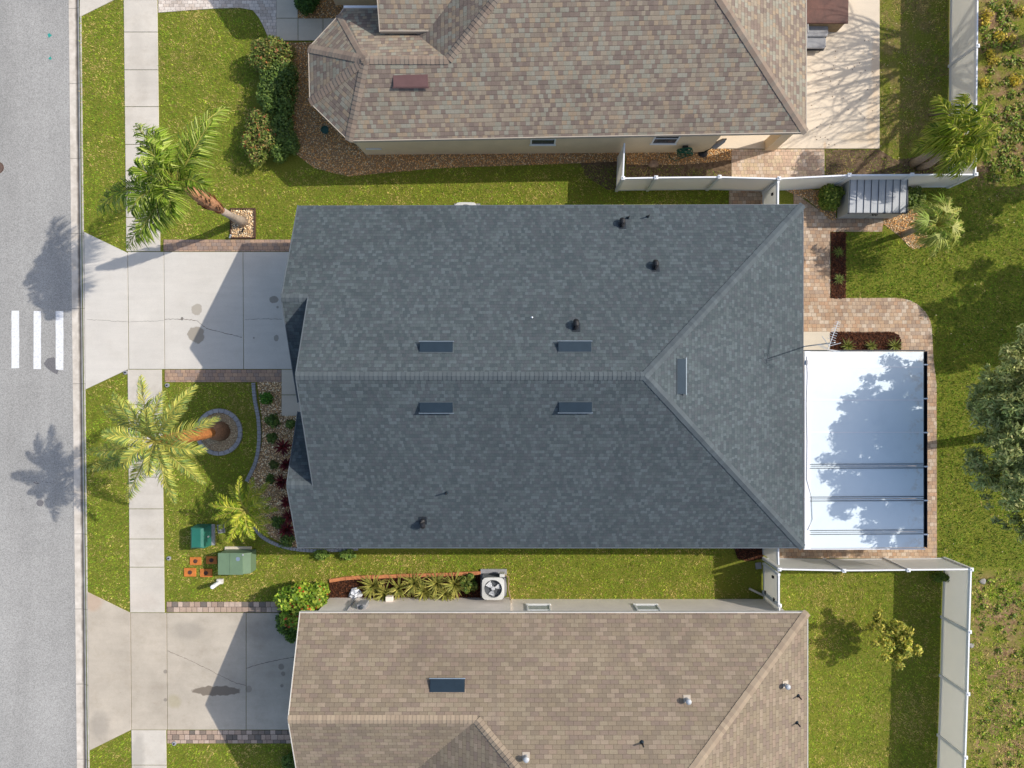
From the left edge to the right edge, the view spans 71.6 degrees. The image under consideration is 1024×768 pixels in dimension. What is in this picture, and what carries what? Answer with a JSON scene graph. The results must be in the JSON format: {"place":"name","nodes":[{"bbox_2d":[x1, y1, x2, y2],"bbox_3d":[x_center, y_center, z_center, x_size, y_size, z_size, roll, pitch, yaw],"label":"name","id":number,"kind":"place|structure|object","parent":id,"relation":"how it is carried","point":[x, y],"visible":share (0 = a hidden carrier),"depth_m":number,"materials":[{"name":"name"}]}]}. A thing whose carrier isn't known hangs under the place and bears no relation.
{"place":"outdoors","nodes":[
{"label":"outdoors","id":0,"kind":"place"},
{"bbox_2d":[0,0,76,767],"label":"road","id":1,"kind":"structure","parent":0,"point":[37,654],"depth_m":29.50,"materials":[{"name":"grey asphalt"}]},
{"bbox_2d":[11,311,18,367],"bbox_3d":[-20.639,-1.851,29.496,0.334,0.001,2.398,0,90,0],"label":"crosswalk stripe","id":2,"kind":"object","parent":1,"relation":"on","point":[15,339],"visible":1,"depth_m":29.50,"materials":[{"name":"paint"}]},
{"bbox_2d":[33,311,40,368],"bbox_3d":[-19.728,-1.829,29.496,0.320,0.001,2.418,0,90,0],"label":"crosswalk stripe","id":3,"kind":"object","parent":1,"relation":"on","point":[37,343],"visible":1,"depth_m":29.50,"materials":[{"name":"paint"}]},
{"bbox_2d":[44,357,58,373],"bbox_3d":[-19.058,-0.797,29.492,0.718,0.001,0.532,37,90,0],"label":"asphalt patch","id":4,"kind":"object","parent":1,"relation":"on","point":[50,364],"visible":1,"depth_m":29.49,"materials":[{"name":"grey asphalt"}]},
{"bbox_2d":[56,311,63,369],"bbox_3d":[-18.804,-1.811,29.496,0.334,0.001,2.450,0,90,0],"label":"crosswalk stripe","id":5,"kind":"object","parent":1,"relation":"on","point":[59,340],"visible":1,"depth_m":29.50,"materials":[{"name":"paint"}]},
{"bbox_2d":[124,0,166,767],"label":"sidewalk","id":6,"kind":"structure","parent":0,"point":[146,538],"depth_m":29.37,"materials":[{"name":"concrete"}]},
{"bbox_2d":[84,232,291,388],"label":"driveway","id":7,"kind":"structure","parent":0,"point":[205,295],"depth_m":29.37,"materials":[{"name":"concrete"}]},
{"bbox_2d":[87,592,295,749],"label":"driveway","id":8,"kind":"structure","parent":0,"point":[212,671],"depth_m":29.37,"materials":[{"name":"concrete"}]},
{"bbox_2d":[274,611,296,643],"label":"shrub","id":9,"kind":"object","parent":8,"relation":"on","point":[290,635],"visible":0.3,"depth_m":28.38,"materials":[{"name":"green plant"}]},
{"bbox_2d":[158,0,275,36],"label":"paver driveway","id":10,"kind":"structure","parent":0,"point":[264,11],"depth_m":29.37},
{"bbox_2d":[79,0,1023,767],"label":"ground","id":11,"kind":"structure","parent":0,"point":[897,74],"depth_m":29.40,"materials":[{"name":"green plant"}]},
{"bbox_2d":[69,0,89,767],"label":"kerb","id":12,"kind":"structure","parent":11,"relation":"on","point":[79,427],"depth_m":29.50,"materials":[{"name":"concrete"}]},
{"bbox_2d":[80,0,113,16],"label":"driveway apron","id":13,"kind":"object","parent":11,"relation":"on","point":[87,6],"visible":1,"depth_m":29.37,"materials":[{"name":"concrete"}]},
{"bbox_2d":[191,524,214,547],"bbox_3d":[-12.665,6.233,29.020,0.753,0.760,0.879,0,90,0],"label":"pedestal cabinet","id":14,"kind":"object","parent":11,"relation":"on","point":[202,535],"visible":1,"depth_m":28.75,"materials":[{"name":"teal plastic"}]},
{"bbox_2d":[201,413,237,450],"bbox_3d":[-12.115,1.988,29.394,1.644,0.001,1.644,0,90,0],"label":"gravel base","id":15,"kind":"object","parent":11,"relation":"on","point":[205,441],"visible":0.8,"depth_m":29.39,"materials":[{"name":"stone"}]},
{"bbox_2d":[85,374,229,503],"bbox_3d":[-12.311,1.876,25.905,4.338,7.119,4.823,25,90,0],"label":"palm tree","id":16,"kind":"object","parent":15,"relation":"on","point":[165,441],"visible":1,"depth_m":23.51,"materials":[{"name":"green plant"}]},
{"bbox_2d":[201,413,237,450],"bbox_3d":[-12.116,1.990,29.360,1.663,0.061,1.648,0,90,0],"label":"river rock","id":17,"kind":"object","parent":15,"relation":"on","point":[227,439],"visible":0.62,"depth_m":29.36,"materials":[{"name":"grey stone"}]},
{"bbox_2d":[196,409,242,455],"bbox_3d":[-12.116,1.988,29.360,1.947,0.120,1.947,0,90,0],"label":"tree ring","id":18,"kind":"object","parent":11,"relation":"on","point":[239,437],"visible":0.87,"depth_m":29.30,"materials":[{"name":"grey concrete"}]},
{"bbox_2d":[165,370,281,381],"bbox_3d":[-11.956,-0.337,29.414,4.825,0.080,0.514,0,90,0],"label":"paver strip","id":19,"kind":"object","parent":11,"relation":"on","point":[223,375],"visible":1,"depth_m":29.37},
{"bbox_2d":[167,602,280,611],"bbox_3d":[-11.519,9.231,29.414,5.541,0.080,0.435,0,90,0],"label":"paver strip","id":20,"kind":"object","parent":11,"relation":"on","point":[222,607],"visible":0.64,"depth_m":29.37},
{"bbox_2d":[164,240,290,251],"bbox_3d":[-11.717,-5.733,29.414,5.408,0.080,0.490,0,90,0],"label":"paver strip","id":21,"kind":"object","parent":11,"relation":"on","point":[226,245],"visible":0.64,"depth_m":29.37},
{"bbox_2d":[167,730,290,742],"bbox_3d":[-11.704,14.604,29.414,5.116,0.080,0.536,0,90,0],"label":"paver strip","id":22,"kind":"object","parent":11,"relation":"on","point":[229,736],"visible":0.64,"depth_m":29.37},
{"bbox_2d":[218,546,255,574],"bbox_3d":[-11.217,7.251,28.965,1.320,0.910,1.060,0,90,0],"label":"transformer box","id":23,"kind":"object","parent":11,"relation":"on","point":[236,560],"visible":1,"depth_m":28.53,"materials":[{"name":"metal"}]},
{"bbox_2d":[232,210,253,236],"bbox_3d":[-11.148,-6.641,29.394,0.928,0.001,1.140,0,90,0],"label":"gravel base","id":24,"kind":"object","parent":11,"relation":"on","point":[239,227],"visible":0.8,"depth_m":29.39,"materials":[{"name":"gravel"}]},
{"bbox_2d":[96,105,247,251],"bbox_3d":[-11.916,-6.940,25.524,5.319,7.877,4.788,0,90,0],"label":"palm tree","id":25,"kind":"object","parent":24,"relation":"on","point":[162,193],"visible":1,"depth_m":22.73,"materials":[{"name":"green plant"}]},
{"bbox_2d":[231,209,253,236],"bbox_3d":[-11.149,-6.633,29.360,0.993,0.072,1.187,0,90,0],"label":"river rock","id":26,"kind":"object","parent":24,"relation":"on","point":[238,229],"visible":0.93,"depth_m":29.35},
{"bbox_2d":[230,208,255,238],"bbox_3d":[-11.130,-6.641,29.370,1.043,0.120,1.255,0,90,0],"label":"garden edging","id":27,"kind":"object","parent":24,"relation":"on","point":[254,209],"visible":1,"depth_m":29.31,"materials":[{"name":"concrete"}]},
{"bbox_2d":[245,383,261,481],"bbox_3d":[-10.632,2.010,29.365,0.545,0.110,4.115,4,90,0],"label":"garden edging","id":28,"kind":"object","parent":11,"relation":"on","point":[257,454],"visible":1,"depth_m":29.31,"materials":[{"name":"grey concrete"}]},
{"bbox_2d":[240,107,279,167],"bbox_3d":[-10.223,-10.060,28.819,2.009,1.177,2.033,-39,90,0],"label":"hedge shrub","id":29,"kind":"object","parent":11,"relation":"on","point":[257,134],"visible":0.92,"depth_m":28.49,"materials":[{"name":"green plant"}]},
{"bbox_2d":[247,34,297,78],"bbox_3d":[-9.677,-13.235,28.705,2.005,1.400,1.606,0,90,0],"label":"hedge shrub","id":30,"kind":"object","parent":11,"relation":"on","point":[269,48],"visible":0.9,"depth_m":28.33,"materials":[{"name":"green plant"}]},
{"bbox_2d":[249,382,306,548],"bbox_3d":[-9.703,3.407,29.394,2.439,0.001,6.972,0,90,0],"label":"gravel base","id":31,"kind":"object","parent":11,"relation":"on","point":[272,455],"visible":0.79,"depth_m":29.39,"materials":[{"name":"gravel"}]},
{"bbox_2d":[259,392,273,404],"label":"bed plant","id":32,"kind":"object","parent":31,"relation":"on","point":[266,398],"visible":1,"depth_m":29.18,"materials":[{"name":"green plant"}]},
{"bbox_2d":[263,413,281,428],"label":"bed plant","id":33,"kind":"object","parent":31,"relation":"on","point":[271,420],"visible":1,"depth_m":29.18,"materials":[{"name":"green plant"}]},
{"bbox_2d":[248,382,296,546],"bbox_3d":[-9.694,3.392,29.380,2.495,0.086,6.989,0,90,0],"label":"river rock","id":34,"kind":"object","parent":31,"relation":"on","point":[269,460],"visible":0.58,"depth_m":29.37,"materials":[{"name":"grey stone"}]},
{"bbox_2d":[208,475,277,543],"bbox_3d":[-10.582,4.906,28.248,2.744,2.304,2.675,0,90,0],"label":"palm tree","id":35,"kind":"object","parent":34,"relation":"on","point":[238,516],"visible":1,"depth_m":27.65,"materials":[{"name":"green plant"}]},
{"bbox_2d":[274,438,291,456],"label":"red plant","id":36,"kind":"object","parent":31,"relation":"on","point":[282,446],"visible":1,"depth_m":29.08,"materials":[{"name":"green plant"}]},
{"bbox_2d":[277,520,294,539],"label":"red plant","id":37,"kind":"object","parent":31,"relation":"on","point":[285,529],"visible":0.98,"depth_m":29.09,"materials":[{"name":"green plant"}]},
{"bbox_2d":[279,533,295,547],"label":"bed plant","id":38,"kind":"object","parent":31,"relation":"on","point":[285,540],"visible":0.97,"depth_m":29.18,"materials":[{"name":"green plant"}]},
{"bbox_2d":[265,110,300,164],"bbox_3d":[-9.371,-10.013,28.832,1.522,1.149,2.190,0,90,0],"label":"hedge shrub","id":39,"kind":"object","parent":11,"relation":"on","point":[286,139],"visible":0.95,"depth_m":28.56,"materials":[{"name":"green plant"}]},
{"bbox_2d":[281,751,294,767],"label":"shrub","id":40,"kind":"object","parent":11,"relation":"on","point":[288,761],"visible":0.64,"depth_m":28.82,"materials":[{"name":"green plant"}]},
{"bbox_2d":[282,370,299,415],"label":"entry walk","id":41,"kind":"structure","parent":11,"relation":"on","point":[290,406],"depth_m":29.37,"materials":[{"name":"concrete"}]},
{"bbox_2d":[273,580,329,630],"bbox_3d":[-8.454,8.907,28.500,2.218,1.810,1.974,0,90,0],"label":"shrub","id":42,"kind":"object","parent":11,"relation":"on","point":[297,597],"visible":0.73,"depth_m":27.97,"materials":[{"name":"green plant"}]},
{"bbox_2d":[252,527,357,551],"bbox_3d":[-8.596,6.633,29.365,4.464,0.110,0.683,12,90,0],"label":"garden edging","id":43,"kind":"object","parent":11,"relation":"on","point":[263,537],"visible":0.92,"depth_m":29.31,"materials":[{"name":"grey concrete"}]},
{"bbox_2d":[277,0,334,40],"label":"entry walk","id":44,"kind":"structure","parent":11,"relation":"on","point":[291,26],"depth_m":29.37,"materials":[{"name":"concrete"}]},
{"bbox_2d":[313,549,330,560],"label":"bed plant","id":45,"kind":"object","parent":11,"relation":"on","point":[323,554],"visible":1,"depth_m":29.12,"materials":[{"name":"green plant"}]},
{"bbox_2d":[339,549,356,559],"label":"bed plant","id":46,"kind":"object","parent":11,"relation":"on","point":[348,554],"visible":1,"depth_m":29.11,"materials":[{"name":"green plant"}]},
{"bbox_2d":[329,574,396,582],"bbox_3d":[-6.167,8.010,29.360,2.786,0.120,0.197,-4,90,0],"label":"garden edging","id":47,"kind":"object","parent":11,"relation":"on","point":[359,577],"visible":0.98,"depth_m":29.30,"materials":[{"name":"brick"}]},
{"bbox_2d":[397,571,480,577],"bbox_3d":[-3.022,7.879,29.360,3.491,0.120,0.156,-2,90,0],"label":"garden edging","id":48,"kind":"object","parent":11,"relation":"on","point":[448,574],"visible":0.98,"depth_m":29.30,"materials":[{"name":"brick"}]},
{"bbox_2d":[284,0,618,175],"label":"gravel base","id":49,"kind":"object","parent":11,"relation":"on","point":[302,139],"visible":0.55,"depth_m":29.39,"materials":[{"name":"gravel"}]},
{"bbox_2d":[255,59,299,116],"bbox_3d":[-9.478,-11.922,28.725,1.746,1.363,2.419,0,90,0],"label":"hedge shrub","id":50,"kind":"object","parent":49,"relation":"on","point":[279,76],"visible":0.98,"depth_m":28.38,"materials":[{"name":"green plant"}]},
{"bbox_2d":[294,0,319,16],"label":"shrub","id":51,"kind":"object","parent":49,"relation":"on","point":[305,6],"visible":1,"depth_m":28.86,"materials":[{"name":"green plant"}]},
{"bbox_2d":[282,0,618,176],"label":"river rock","id":52,"kind":"object","parent":49,"relation":"on","point":[392,156],"visible":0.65,"depth_m":29.37,"materials":[{"name":"brown gravel"}]},
{"bbox_2d":[481,569,510,599],"bbox_3d":[-0.664,8.317,28.964,1.270,0.872,1.338,0,90,0],"label":"air conditioner","id":53,"kind":"object","parent":11,"relation":"on","point":[494,586],"visible":0.99,"depth_m":28.69,"materials":[{"name":"grey metal"}]},
{"bbox_2d":[281,203,804,549],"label":"house","id":54,"kind":"structure","parent":11,"relation":"on","point":[548,376],"depth_m":25.11,"materials":[{"name":"grey tile"}]},
{"bbox_2d":[329,548,762,597],"bbox_3d":[1.435,8.037,29.374,18.066,0.001,1.352,-5,90,0],"label":"mulch base","id":55,"kind":"object","parent":11,"relation":"on","point":[347,581],"visible":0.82,"depth_m":29.37,"materials":[{"name":"wood"}]},
{"bbox_2d":[353,570,386,599],"bbox_3d":[-5.779,8.273,28.978,1.557,0.844,1.280,-23,90,0],"label":"spiky plant","id":56,"kind":"object","parent":55,"relation":"on","point":[370,586],"visible":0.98,"depth_m":29.04,"materials":[{"name":"green plant"}]},
{"bbox_2d":[368,579,395,601],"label":"spiky plant","id":57,"kind":"object","parent":55,"relation":"on","point":[382,596],"visible":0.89,"depth_m":29.04,"materials":[{"name":"green plant"}]},
{"bbox_2d":[386,575,409,599],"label":"spiky plant","id":58,"kind":"object","parent":55,"relation":"on","point":[397,591],"visible":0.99,"depth_m":29.09,"materials":[{"name":"green plant"}]},
{"bbox_2d":[399,568,427,598],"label":"spiky plant","id":59,"kind":"object","parent":55,"relation":"on","point":[413,582],"visible":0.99,"depth_m":29.09,"materials":[{"name":"green plant"}]},
{"bbox_2d":[410,577,436,601],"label":"spiky plant","id":60,"kind":"object","parent":55,"relation":"on","point":[421,593],"visible":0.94,"depth_m":29.05,"materials":[{"name":"green plant"}]},
{"bbox_2d":[422,565,447,599],"bbox_3d":[-3.060,8.299,29.029,1.438,0.741,1.225,41,90,0],"label":"spiky plant","id":61,"kind":"object","parent":55,"relation":"on","point":[437,583],"visible":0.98,"depth_m":29.05,"materials":[{"name":"green plant"}]},
{"bbox_2d":[432,583,457,601],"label":"spiky plant","id":62,"kind":"object","parent":55,"relation":"on","point":[441,594],"visible":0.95,"depth_m":29.05,"materials":[{"name":"green plant"}]},
{"bbox_2d":[436,566,468,600],"bbox_3d":[-2.369,8.322,29.004,1.363,0.792,1.350,-32,90,0],"label":"spiky plant","id":63,"kind":"object","parent":55,"relation":"on","point":[453,585],"visible":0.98,"depth_m":29.04,"materials":[{"name":"green plant"}]},
{"bbox_2d":[459,572,477,593],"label":"bed plant","id":64,"kind":"object","parent":55,"relation":"on","point":[469,583],"visible":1,"depth_m":28.97,"materials":[{"name":"green plant"}]},
{"bbox_2d":[288,588,809,767],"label":"house","id":65,"kind":"structure","parent":11,"relation":"on","point":[391,682],"depth_m":25.80,"materials":[{"name":"brown"}]},
{"bbox_2d":[526,603,550,610],"bbox_3d":[1.060,8.882,27.942,1.010,1.385,0.060,0,90,0],"label":"window","id":66,"kind":"structure","parent":65,"relation":"in","point":[530,606],"depth_m":28.29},
{"bbox_2d":[633,603,661,610],"bbox_3d":[5.382,8.882,27.942,1.010,1.385,0.060,0,90,0],"label":"window","id":67,"kind":"structure","parent":65,"relation":"in","point":[639,606],"depth_m":28.23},
{"bbox_2d":[307,0,808,154],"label":"house","id":68,"kind":"structure","parent":11,"relation":"on","point":[398,77],"depth_m":25.84,"materials":[{"name":"beige"}]},
{"bbox_2d":[529,139,555,145],"bbox_3d":[1.219,-9.520,27.678,1.060,1.255,0.060,0,90,0],"label":"window","id":69,"kind":"structure","parent":68,"relation":"in","point":[533,142],"depth_m":28.00,"materials":[{"name":"white glass"}]},
{"bbox_2d":[650,137,679,144],"bbox_3d":[6.018,-9.556,27.678,1.060,1.255,0.060,0,90,0],"label":"window","id":70,"kind":"structure","parent":68,"relation":"in","point":[656,140],"depth_m":27.88,"materials":[{"name":"white glass"}]},
{"bbox_2d":[668,146,692,160],"bbox_3d":[6.881,-9.397,28.831,0.849,1.086,0.359,0,90,0],"label":"garden hose","id":71,"kind":"object","parent":68,"relation":"hanging from","point":[684,150],"visible":1,"depth_m":28.51,"materials":[{"name":"green plastic"}]},
{"bbox_2d":[626,149,731,164],"bbox_3d":[6.906,-9.411,29.394,4.374,0.001,0.689,0,90,0],"label":"gravel base","id":72,"kind":"object","parent":11,"relation":"on","point":[671,154],"visible":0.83,"depth_m":29.39,"materials":[{"name":"gravel"}]},
{"bbox_2d":[626,149,731,164],"bbox_3d":[6.900,-9.423,29.378,4.415,0.079,0.730,0,90,0],"label":"river rock","id":73,"kind":"object","parent":72,"relation":"on","point":[695,158],"visible":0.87,"depth_m":29.37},
{"bbox_2d":[698,138,726,157],"bbox_3d":[8.138,-9.595,28.811,0.876,1.137,0.399,-6,90,0],"label":"patio umbrella","id":74,"kind":"object","parent":73,"relation":"on","point":[718,143],"visible":0.91,"depth_m":28.66,"materials":[{"name":"beige fabric"}]},
{"bbox_2d":[729,190,761,203],"bbox_3d":[9.703,-7.609,29.420,1.432,0.080,0.901,0,90,0],"label":"paver strip","id":75,"kind":"object","parent":11,"relation":"on","point":[745,197],"visible":0.57,"depth_m":29.38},
{"bbox_2d":[580,150,944,189],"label":"bare earth","id":76,"kind":"structure","parent":11,"relation":"on","point":[725,167],"depth_m":29.40,"materials":[{"name":"brown soil"}]},
{"bbox_2d":[909,93,1000,180],"bbox_3d":[16.573,-9.178,27.151,3.018,4.556,3.068,0,90,0],"label":"palm tree","id":77,"kind":"object","parent":76,"relation":"on","point":[953,141],"visible":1,"depth_m":25.77,"materials":[{"name":"green plant"}]},
{"bbox_2d":[762,548,779,564],"bbox_3d":[10.373,6.600,28.485,0.055,1.730,0.886,-1,90,0],"label":"vinyl fence","id":78,"kind":"object","parent":11,"relation":"on","point":[772,554],"visible":0.52,"depth_m":28.22,"materials":[{"name":"white plastic"}]},
{"bbox_2d":[762,591,781,610],"bbox_3d":[10.413,9.041,28.465,0.144,1.870,0.988,0,90,0],"label":"vinyl fence","id":79,"kind":"object","parent":11,"relation":"on","point":[771,602],"visible":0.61,"depth_m":28.34,"materials":[{"name":"white plastic"}]},
{"bbox_2d":[762,562,779,603],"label":"vinyl gate","id":80,"kind":"structure","parent":79,"relation":"attached to","point":[771,582],"depth_m":28.39,"materials":[{"name":"white plastic"}]},
{"bbox_2d":[732,149,824,177],"bbox_3d":[11.015,-9.126,29.420,3.844,0.080,1.180,0,90,0],"label":"paver strip","id":81,"kind":"object","parent":11,"relation":"on","point":[783,163],"visible":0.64,"depth_m":29.38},
{"bbox_2d":[615,0,979,191],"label":"vinyl fence","id":82,"kind":"object","parent":11,"relation":"on","point":[964,45],"visible":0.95,"depth_m":28.31,"materials":[{"name":"white plastic"}]},
{"bbox_2d":[762,181,779,203],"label":"vinyl gate","id":83,"kind":"structure","parent":82,"relation":"attached to","point":[770,194],"depth_m":28.21,"materials":[{"name":"white plastic"}]},
{"bbox_2d":[717,0,879,148],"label":"patio slab","id":84,"kind":"structure","parent":11,"relation":"on","point":[848,44],"depth_m":29.35,"materials":[{"name":"concrete"}]},
{"bbox_2d":[807,38,825,51],"bbox_3d":[12.328,-13.925,28.940,1.040,0.820,0.520,0,90,0],"label":"patio chair","id":85,"kind":"object","parent":84,"relation":"on","point":[816,44],"visible":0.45,"depth_m":28.94,"materials":[{"name":"white plastic"}]},
{"bbox_2d":[807,24,827,37],"bbox_3d":[12.380,-14.356,28.940,1.040,0.820,0.520,0,90,0],"label":"patio chair","id":86,"kind":"object","parent":84,"relation":"on","point":[817,31],"visible":0.53,"depth_m":28.84,"materials":[{"name":"black plastic"}]},
{"bbox_2d":[807,0,848,31],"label":"hot tub","id":87,"kind":"object","parent":84,"relation":"on","point":[832,15],"visible":0.54,"depth_m":28.48,"materials":[{"name":"brown plastic"}]},
{"bbox_2d":[830,231,846,298],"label":"bark mulch","id":88,"kind":"object","parent":11,"relation":"on","point":[838,292],"visible":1,"depth_m":29.35,"materials":[{"name":"brown wood"}]},
{"bbox_2d":[785,189,926,248],"bbox_3d":[14.236,-6.893,29.394,6.097,0.001,2.651,0,90,0],"label":"gravel base","id":89,"kind":"object","parent":11,"relation":"on","point":[885,220],"visible":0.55,"depth_m":29.39,"materials":[{"name":"gravel"}]},
{"bbox_2d":[818,183,845,211],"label":"shrub","id":90,"kind":"object","parent":89,"relation":"on","point":[830,196],"visible":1,"depth_m":28.65,"materials":[{"name":"green plant"}]},
{"bbox_2d":[787,189,927,248],"bbox_3d":[14.284,-6.916,29.378,5.957,0.082,2.669,0,90,0],"label":"river rock","id":91,"kind":"object","parent":89,"relation":"on","point":[893,219],"visible":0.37,"depth_m":29.37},
{"bbox_2d":[908,186,926,208],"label":"shrub","id":92,"kind":"object","parent":89,"relation":"on","point":[915,195],"visible":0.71,"depth_m":28.91,"materials":[{"name":"green plant"}]},
{"bbox_2d":[901,193,964,257],"bbox_3d":[16.416,-6.096,27.854,2.530,3.154,2.533,-44,90,0],"label":"palm tree","id":93,"kind":"object","parent":89,"relation":"on","point":[938,224],"visible":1,"depth_m":27.00,"materials":[{"name":"green plant"}]},
{"bbox_2d":[830,218,883,231],"bbox_3d":[14.292,-6.588,29.422,2.222,0.080,0.557,0,90,0],"label":"paver strip","id":94,"kind":"object","parent":11,"relation":"on","point":[856,224],"visible":1,"depth_m":29.38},
{"bbox_2d":[762,557,973,767],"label":"vinyl fence","id":95,"kind":"object","parent":11,"relation":"on","point":[956,632],"visible":1,"depth_m":28.40,"materials":[{"name":"white plastic"}]},
{"bbox_2d":[837,180,907,217],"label":"storage shed","id":96,"kind":"structure","parent":11,"relation":"on","point":[874,199],"depth_m":28.28,"materials":[{"name":"grey plastic"}]},
{"bbox_2d":[866,607,922,670],"bbox_3d":[15.007,10.133,28.372,2.357,2.056,1.813,31,90,0],"label":"citrus tree","id":97,"kind":"object","parent":11,"relation":"on","point":[904,638],"visible":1,"depth_m":27.78,"materials":[{"name":"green plant"}]},
{"bbox_2d":[811,0,1020,556],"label":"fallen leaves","id":98,"kind":"object","parent":11,"relation":"on","point":[910,158],"visible":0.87,"depth_m":29.35,"materials":[{"name":"brown plant"}]},
{"bbox_2d":[931,571,949,582],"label":"shrub","id":99,"kind":"object","parent":11,"relation":"on","point":[938,576],"visible":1,"depth_m":29.04,"materials":[{"name":"green plant"}]},
{"bbox_2d":[960,323,1023,543],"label":"leafy tree","id":100,"kind":"object","parent":11,"relation":"on","point":[1002,412],"visible":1,"depth_m":23.76,"materials":[{"name":"green plant"}]},
{"bbox_2d":[975,0,1023,767],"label":"weeds","id":101,"kind":"object","parent":11,"relation":"on","point":[1011,159],"visible":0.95,"depth_m":29.33,"materials":[{"name":"green plant"}]},
{"bbox_2d":[980,6,1023,87],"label":"yellow weeds","id":102,"kind":"object","parent":11,"relation":"on","point":[1014,80],"visible":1,"depth_m":29.25,"materials":[{"name":"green plant"}]},
{"bbox_2d":[779,194,936,557],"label":"paver patio","id":103,"kind":"structure","parent":0,"point":[824,312],"depth_m":29.38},
{"bbox_2d":[804,332,829,351],"bbox_3d":[12.546,-1.617,29.411,1.211,0.090,1.092,0,90,0],"label":"concrete pad","id":104,"kind":"object","parent":103,"relation":"on","point":[812,338],"visible":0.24,"depth_m":29.37,"materials":[{"name":"beige concrete"}]},
{"bbox_2d":[803,350,927,549],"bbox_3d":[13.342,2.475,28.008,4.730,2.785,7.513,0,90,0],"label":"patio cover","id":105,"kind":"object","parent":103,"relation":"on","point":[865,425],"visible":1,"depth_m":26.73,"materials":[{"name":"white metal"}]},
{"bbox_2d":[830,331,901,349],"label":"bark mulch","id":106,"kind":"object","parent":103,"relation":"on","point":[862,336],"visible":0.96,"depth_m":29.35,"materials":[{"name":"brown wood"}]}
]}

